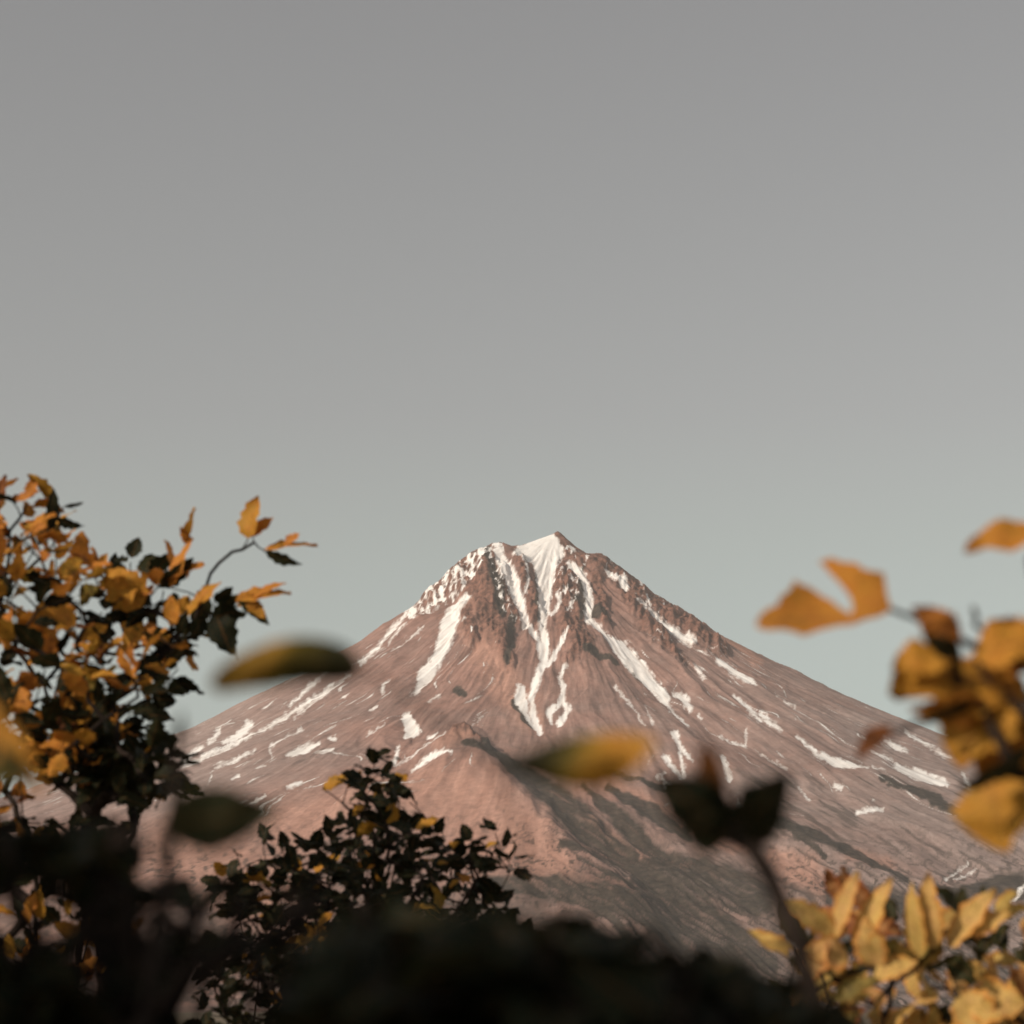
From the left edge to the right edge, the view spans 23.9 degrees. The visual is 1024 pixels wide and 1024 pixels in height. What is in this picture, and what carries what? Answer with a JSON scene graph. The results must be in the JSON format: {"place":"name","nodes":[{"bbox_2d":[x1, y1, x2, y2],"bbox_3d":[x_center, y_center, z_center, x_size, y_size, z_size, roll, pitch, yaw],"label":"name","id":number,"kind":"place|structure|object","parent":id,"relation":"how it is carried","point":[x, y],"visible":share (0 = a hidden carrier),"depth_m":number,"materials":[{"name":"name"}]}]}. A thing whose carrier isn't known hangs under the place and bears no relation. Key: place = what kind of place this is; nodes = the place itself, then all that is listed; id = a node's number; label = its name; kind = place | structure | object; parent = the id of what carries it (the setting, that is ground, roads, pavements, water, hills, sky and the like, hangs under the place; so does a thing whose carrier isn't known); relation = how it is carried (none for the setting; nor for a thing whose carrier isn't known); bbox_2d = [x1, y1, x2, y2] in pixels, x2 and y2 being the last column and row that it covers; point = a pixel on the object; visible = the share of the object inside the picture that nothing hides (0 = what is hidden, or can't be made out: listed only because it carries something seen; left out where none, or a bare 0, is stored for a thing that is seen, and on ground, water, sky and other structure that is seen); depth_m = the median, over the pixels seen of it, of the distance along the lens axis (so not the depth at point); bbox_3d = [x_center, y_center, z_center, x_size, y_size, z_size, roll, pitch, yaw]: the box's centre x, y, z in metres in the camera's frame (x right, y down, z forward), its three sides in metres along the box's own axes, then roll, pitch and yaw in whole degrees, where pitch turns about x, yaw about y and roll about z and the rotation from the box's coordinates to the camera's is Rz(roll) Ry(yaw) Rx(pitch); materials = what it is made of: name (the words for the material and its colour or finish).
{"place":"outdoors","nodes":[
{"label":"outdoors","id":0,"kind":"place"},
{"bbox_2d":[0,531,1023,1011],"bbox_3d":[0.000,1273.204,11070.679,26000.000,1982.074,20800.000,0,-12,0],"label":"mountain","id":1,"kind":"structure","parent":0,"point":[498,651],"depth_m":8152.78,"materials":[{"name":"brown stone"}]},
{"bbox_2d":[0,0,1023,796],"label":"sky","id":2,"kind":"structure","parent":0,"point":[722,301],"materials":[{"name":"grey"}]},
{"bbox_2d":[180,1012,952,1023],"bbox_3d":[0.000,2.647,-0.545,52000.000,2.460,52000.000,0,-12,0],"label":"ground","id":3,"kind":"structure","parent":0,"point":[186,1015],"depth_m":1312.72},
{"bbox_2d":[0,474,317,989],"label":"shrub","id":4,"kind":"object","parent":3,"relation":"on","point":[81,714],"visible":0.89,"depth_m":3.58,"materials":[{"name":"orange plant"}]},
{"bbox_2d":[0,709,323,1023],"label":"shrub","id":5,"kind":"object","parent":3,"relation":"on","point":[152,977],"visible":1,"depth_m":0.85,"materials":[{"name":"black plant"}]},
{"bbox_2d":[185,746,535,1023],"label":"shrub","id":6,"kind":"object","parent":3,"relation":"on","point":[348,871],"visible":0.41,"depth_m":4.17,"materials":[{"name":"green plant"}]},
{"bbox_2d":[209,637,885,1023],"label":"shrub","id":7,"kind":"object","parent":3,"relation":"on","point":[385,961],"visible":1,"depth_m":0.69,"materials":[{"name":"black plant"}]},
{"bbox_2d":[653,736,835,1023],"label":"shrub","id":8,"kind":"object","parent":3,"relation":"on","point":[705,813],"visible":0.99,"depth_m":0.79,"materials":[{"name":"plant"}]},
{"bbox_2d":[747,866,1023,1023],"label":"shrub","id":9,"kind":"object","parent":3,"relation":"on","point":[869,924],"visible":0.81,"depth_m":2.34,"materials":[{"name":"yellow plant"}]},
{"bbox_2d":[756,518,1023,852],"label":"shrub","id":10,"kind":"object","parent":3,"relation":"on","point":[974,709],"visible":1,"depth_m":1.25,"materials":[{"name":"orange plant"}]}
]}

